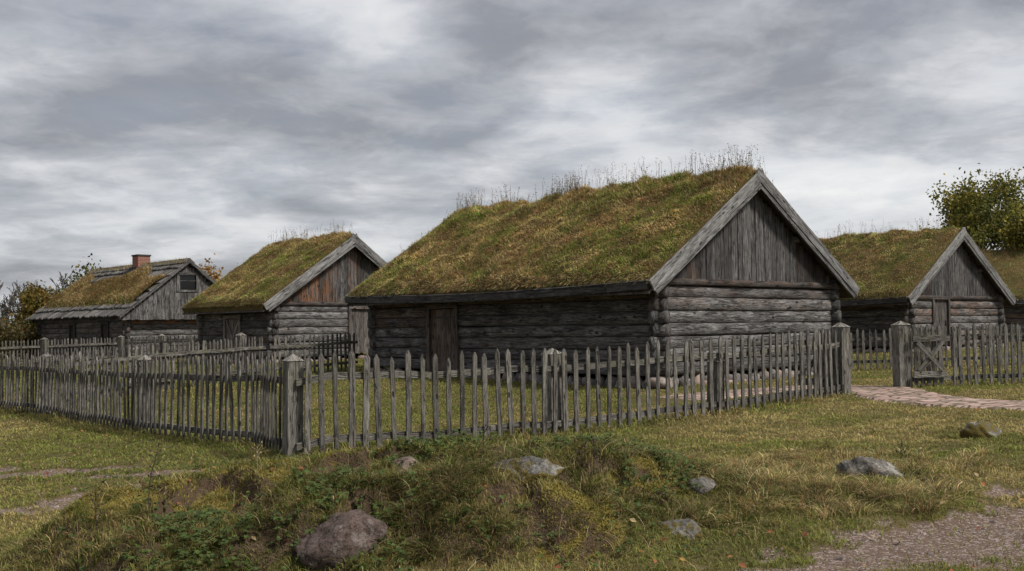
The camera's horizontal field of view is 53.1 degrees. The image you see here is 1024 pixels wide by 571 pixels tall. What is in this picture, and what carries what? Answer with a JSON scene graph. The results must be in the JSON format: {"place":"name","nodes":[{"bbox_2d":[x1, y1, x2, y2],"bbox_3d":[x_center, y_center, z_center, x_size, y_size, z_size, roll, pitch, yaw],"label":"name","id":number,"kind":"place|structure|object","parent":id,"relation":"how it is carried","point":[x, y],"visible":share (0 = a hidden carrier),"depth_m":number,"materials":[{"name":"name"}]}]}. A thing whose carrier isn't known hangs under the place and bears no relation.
{"place":"outdoors","nodes":[
{"label":"outdoors","id":0,"kind":"place"},
{"bbox_2d":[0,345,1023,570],"bbox_3d":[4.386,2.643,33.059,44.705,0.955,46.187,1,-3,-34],"label":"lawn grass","id":1,"kind":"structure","parent":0,"point":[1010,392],"depth_m":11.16,"materials":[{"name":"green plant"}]},
{"bbox_2d":[0,342,1023,570],"bbox_3d":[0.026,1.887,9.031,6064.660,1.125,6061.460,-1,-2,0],"label":"ground","id":2,"kind":"structure","parent":0,"point":[939,538],"depth_m":7.30,"materials":[{"name":"green plant"}]},
{"bbox_2d":[0,292,18,353],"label":"bare tree","id":3,"kind":"object","parent":2,"relation":"on","point":[9,303],"visible":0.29,"depth_m":73.55,"materials":[{"name":"brown plant"}]},
{"bbox_2d":[0,280,28,353],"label":"bare tree","id":4,"kind":"object","parent":2,"relation":"on","point":[6,308],"visible":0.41,"depth_m":71.35,"materials":[{"name":"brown plant"}]},
{"bbox_2d":[0,304,34,357],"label":"autumn bush","id":5,"kind":"object","parent":2,"relation":"on","point":[1,336],"visible":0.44,"depth_m":61.93,"materials":[{"name":"brown plant"}]},
{"bbox_2d":[0,307,36,356],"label":"autumn bush","id":6,"kind":"object","parent":2,"relation":"on","point":[14,328],"visible":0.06,"depth_m":63.82,"materials":[{"name":"brown plant"}]},
{"bbox_2d":[0,313,41,358],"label":"autumn bush","id":7,"kind":"object","parent":2,"relation":"on","point":[17,333],"visible":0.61,"depth_m":59.50,"materials":[{"name":"brown plant"}]},
{"bbox_2d":[3,280,53,309],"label":"bare tree","id":8,"kind":"object","parent":2,"relation":"on","point":[17,289],"visible":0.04,"depth_m":82.87,"materials":[{"name":"brown plant"}]},
{"bbox_2d":[2,279,56,330],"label":"yellow tree","id":9,"kind":"object","parent":2,"relation":"on","point":[33,299],"visible":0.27,"depth_m":65.08,"materials":[{"name":"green plant"}]},
{"bbox_2d":[31,478,48,518],"bbox_3d":[-4.486,2.047,9.735,0.150,0.428,0.102,1,-3,-36],"label":"dry weed","id":10,"kind":"object","parent":2,"relation":"on","point":[40,496],"visible":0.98,"depth_m":9.73,"materials":[{"name":"plant"}]},
{"bbox_2d":[49,272,73,296],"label":"bare tree","id":11,"kind":"object","parent":2,"relation":"on","point":[63,281],"visible":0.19,"depth_m":79.38,"materials":[{"name":"brown plant"}]},
{"bbox_2d":[0,335,124,370],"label":"picket fence","id":12,"kind":"object","parent":2,"relation":"on","point":[118,343],"visible":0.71,"depth_m":42.06,"materials":[{"name":"grey wood"}]},
{"bbox_2d":[56,452,68,495],"bbox_3d":[-4.726,1.992,10.769,0.102,0.476,0.090,-2,-3,23],"label":"dry weed","id":13,"kind":"object","parent":2,"relation":"on","point":[61,472],"visible":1,"depth_m":10.77,"materials":[{"name":"plant"}]},
{"bbox_2d":[51,253,101,294],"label":"green tree","id":14,"kind":"object","parent":2,"relation":"on","point":[86,271],"visible":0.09,"depth_m":71.51,"materials":[{"name":"green plant"}]},
{"bbox_2d":[90,489,102,529],"bbox_3d":[-2.888,1.575,7.119,0.090,0.303,0.100,0,-2,-10],"label":"dry weed","id":15,"kind":"object","parent":2,"relation":"on","point":[95,496],"visible":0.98,"depth_m":7.12,"materials":[{"name":"brown plant"}]},
{"bbox_2d":[25,254,214,359],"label":"plank roofed house","id":16,"kind":"structure","parent":2,"relation":"on","point":[141,295],"depth_m":54.09,"materials":[{"name":"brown wood"}]},
{"bbox_2d":[68,323,75,355],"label":"door","id":17,"kind":"structure","parent":16,"relation":"in","point":[72,329],"depth_m":56.54,"materials":[{"name":"brown wood"}]},
{"bbox_2d":[100,322,109,354],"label":"door","id":18,"kind":"structure","parent":16,"relation":"in","point":[104,329],"depth_m":53.46,"materials":[{"name":"brown wood"}]},
{"bbox_2d":[176,272,198,291],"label":"window","id":19,"kind":"structure","parent":16,"relation":"in","point":[188,281],"depth_m":53.75,"materials":[{"name":"grey wood"}]},
{"bbox_2d":[0,352,281,453],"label":"picket fence","id":20,"kind":"object","parent":2,"relation":"on","point":[144,406],"visible":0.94,"depth_m":16.09,"materials":[{"name":"grey wood"}]},
{"bbox_2d":[139,442,161,515],"bbox_3d":[-2.558,1.376,7.222,0.154,0.532,0.088,-1,-2,0],"label":"dry weed","id":21,"kind":"object","parent":2,"relation":"on","point":[151,474],"visible":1,"depth_m":7.25,"materials":[{"name":"brown plant"}]},
{"bbox_2d":[124,334,198,360],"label":"picket fence","id":22,"kind":"object","parent":2,"relation":"on","point":[161,339],"visible":0.53,"depth_m":45.47,"materials":[{"name":"grey wood"}]},
{"bbox_2d":[64,336,265,397],"bbox_3d":[-8.237,2.022,25.655,0.532,1.407,6.877,-2,-3,26],"label":"picket fence","id":23,"kind":"object","parent":2,"relation":"on","point":[198,351],"visible":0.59,"depth_m":25.41,"materials":[{"name":"grey wood"}]},
{"bbox_2d":[199,253,223,281],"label":"orange tree","id":24,"kind":"object","parent":2,"relation":"on","point":[215,278],"visible":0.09,"depth_m":73.74,"materials":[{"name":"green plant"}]},
{"bbox_2d":[249,441,262,478],"bbox_3d":[-2.068,1.413,8.294,0.104,0.303,0.072,-3,-3,40],"label":"dry weed","id":25,"kind":"object","parent":2,"relation":"on","point":[257,450],"visible":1,"depth_m":8.28,"materials":[{"name":"plant"}]},
{"bbox_2d":[181,221,386,363],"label":"log house","id":26,"kind":"structure","parent":2,"relation":"on","point":[296,287],"depth_m":40.11,"materials":[{"name":"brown wood"}]},
{"bbox_2d":[223,315,241,359],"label":"door","id":27,"kind":"structure","parent":26,"relation":"in","point":[231,323],"depth_m":40.16,"materials":[{"name":"grey wood"}]},
{"bbox_2d":[348,306,369,353],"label":"door","id":28,"kind":"structure","parent":26,"relation":"in","point":[357,319],"depth_m":41.00,"materials":[{"name":"grey wood"}]},
{"bbox_2d":[235,332,357,374],"bbox_3d":[-6.121,2.084,29.701,0.248,1.502,4.316,-3,-3,41],"label":"picket fence","id":29,"kind":"object","parent":2,"relation":"on","point":[290,346],"visible":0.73,"depth_m":30.17,"materials":[{"name":"grey wood"}]},
{"bbox_2d":[292,509,387,570],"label":"boulder","id":30,"kind":"object","parent":2,"relation":"on","point":[334,540],"visible":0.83,"depth_m":6.66,"materials":[{"name":"grey stone"}]},
{"bbox_2d":[54,442,681,556],"bbox_3d":[-1.200,1.689,8.193,5.139,0.698,3.036,-1,-2,0],"label":"moss cover","id":31,"kind":"object","parent":2,"relation":"on","point":[230,505],"visible":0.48,"depth_m":7.67,"materials":[{"name":"green plant"}]},
{"bbox_2d":[393,456,421,470],"bbox_3d":[-0.876,1.698,8.972,0.464,0.403,0.319,0,-2,-17],"label":"boulder","id":32,"kind":"object","parent":2,"relation":"on","point":[410,460],"visible":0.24,"depth_m":8.98,"materials":[{"name":"grey stone"}]},
{"bbox_2d":[0,428,821,570],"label":"clover leaves","id":33,"kind":"object","parent":2,"relation":"on","point":[204,514],"visible":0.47,"depth_m":7.17,"materials":[{"name":"green plant"}]},
{"bbox_2d":[478,421,490,462],"bbox_3d":[-0.205,1.211,7.671,0.103,0.384,0.067,-1,-2,0],"label":"dry weed","id":34,"kind":"object","parent":2,"relation":"on","point":[483,435],"visible":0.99,"depth_m":7.68,"materials":[{"name":"brown plant"}]},
{"bbox_2d":[0,474,1023,566],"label":"pebbles","id":35,"kind":"object","parent":2,"relation":"on","point":[841,558],"visible":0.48,"depth_m":6.83,"materials":[{"name":"grey gravel"}]},
{"bbox_2d":[17,387,1023,570],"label":"fallen leaves","id":36,"kind":"object","parent":2,"relation":"on","point":[664,539],"visible":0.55,"depth_m":7.50,"materials":[{"name":"brown plant"}]},
{"bbox_2d":[491,455,564,484],"bbox_3d":[0.081,1.396,7.585,0.621,0.267,0.357,-1,-2,0],"label":"boulder","id":37,"kind":"object","parent":2,"relation":"on","point":[537,469],"visible":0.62,"depth_m":7.52,"materials":[{"name":"grey stone"}]},
{"bbox_2d":[282,322,851,457],"bbox_3d":[1.820,1.485,15.462,11.024,1.770,0.659,1,-3,-36],"label":"picket fence","id":38,"kind":"object","parent":2,"relation":"on","point":[554,368],"visible":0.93,"depth_m":14.35,"materials":[{"name":"grey wood"}]},
{"bbox_2d":[797,328,831,394],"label":"gate","id":39,"kind":"structure","parent":38,"relation":"attached to","point":[811,361],"depth_m":18.68,"materials":[{"name":"wood"}]},
{"bbox_2d":[574,439,586,474],"bbox_3d":[0.520,1.303,7.694,0.094,0.303,0.100,-1,-2,14],"label":"dry weed","id":40,"kind":"object","parent":2,"relation":"on","point":[582,451],"visible":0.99,"depth_m":7.69,"materials":[{"name":"brown plant"}]},
{"bbox_2d":[591,435,599,476],"bbox_3d":[0.622,1.302,7.702,0.059,0.348,0.116,0,-2,-13],"label":"dry weed","id":41,"kind":"object","parent":2,"relation":"on","point":[594,449],"visible":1,"depth_m":7.67,"materials":[{"name":"brown plant"}]},
{"bbox_2d":[344,145,859,388],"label":"log house","id":42,"kind":"structure","parent":2,"relation":"on","point":[677,260],"depth_m":25.50,"materials":[{"name":"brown wood"}]},
{"bbox_2d":[426,303,460,371],"bbox_3d":[-1.863,1.424,27.846,0.179,1.860,1.323,1,-3,-44],"label":"door","id":43,"kind":"structure","parent":42,"relation":"in","point":[442,338],"depth_m":27.86,"materials":[{"name":"brown wood"}]},
{"bbox_2d":[659,518,703,539],"bbox_3d":[1.144,1.761,7.159,0.471,0.263,0.310,-1,-2,-2],"label":"boulder","id":44,"kind":"object","parent":2,"relation":"on","point":[692,529],"visible":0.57,"depth_m":7.08,"materials":[{"name":"grey stone"}]},
{"bbox_2d":[686,476,716,494],"bbox_3d":[1.438,1.559,7.813,0.229,0.217,0.282,-2,-3,25],"label":"boulder","id":45,"kind":"object","parent":2,"relation":"on","point":[704,482],"visible":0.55,"depth_m":7.72,"materials":[{"name":"grey stone"}]},
{"bbox_2d":[836,456,905,478],"bbox_3d":[2.987,1.581,8.565,0.602,0.350,0.445,0,-2,-11],"label":"boulder","id":46,"kind":"object","parent":2,"relation":"on","point":[861,464],"visible":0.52,"depth_m":8.40,"materials":[{"name":"grey stone"}]},
{"bbox_2d":[896,439,908,461],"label":"dry weed","id":47,"kind":"object","parent":2,"relation":"on","point":[900,449],"visible":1,"depth_m":9.80,"materials":[{"name":"brown plant"}]},
{"bbox_2d":[817,214,1015,351],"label":"log house","id":48,"kind":"structure","parent":2,"relation":"on","point":[948,277],"depth_m":39.69,"materials":[{"name":"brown wood"}]},
{"bbox_2d":[931,296,950,345],"bbox_3d":[16.364,1.356,39.117,1.352,1.920,0.176,1,-3,-40],"label":"door","id":49,"kind":"structure","parent":48,"relation":"in","point":[941,309],"depth_m":39.23,"materials":[{"name":"grey wood"}]},
{"bbox_2d":[850,324,1023,369],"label":"picket fence","id":50,"kind":"object","parent":2,"relation":"on","point":[884,361],"visible":0.4,"depth_m":29.38,"materials":[{"name":"grey wood"}]},
{"bbox_2d":[891,321,1023,387],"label":"picket fence","id":51,"kind":"object","parent":2,"relation":"on","point":[901,353],"visible":0.93,"depth_m":20.20,"materials":[{"name":"grey wood"}]},
{"bbox_2d":[912,324,947,386],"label":"gate","id":52,"kind":"structure","parent":51,"relation":"attached to","point":[921,341],"depth_m":19.91,"materials":[{"name":"grey wood"}]},
{"bbox_2d":[919,163,1023,249],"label":"deciduous tree","id":53,"kind":"object","parent":2,"relation":"on","point":[969,208],"visible":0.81,"depth_m":58.19,"materials":[{"name":"green plant"}]},
{"bbox_2d":[959,420,1002,440],"bbox_3d":[5.259,1.677,11.447,0.498,0.354,0.256,-1,-2,8],"label":"boulder","id":54,"kind":"object","parent":2,"relation":"on","point":[980,429],"visible":0.5,"depth_m":11.38,"materials":[{"name":"stone"}]},
{"bbox_2d":[975,241,1023,341],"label":"log house","id":55,"kind":"structure","parent":2,"relation":"on","point":[1007,264],"depth_m":52.53,"materials":[{"name":"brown wood"}]},
{"bbox_2d":[0,393,1023,570],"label":"tussock grass","id":56,"kind":"structure","parent":0,"point":[774,477],"depth_m":7.49,"materials":[{"name":"green plant"}]},
{"bbox_2d":[0,0,1023,318],"label":"sky","id":57,"kind":"structure","parent":0,"point":[196,130],"materials":[{"name":"grey"}]},
{"bbox_2d":[660,385,1023,410],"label":"path","id":58,"kind":"structure","parent":0,"point":[912,396],"depth_m":17.27,"materials":[{"name":"grey gravel"}]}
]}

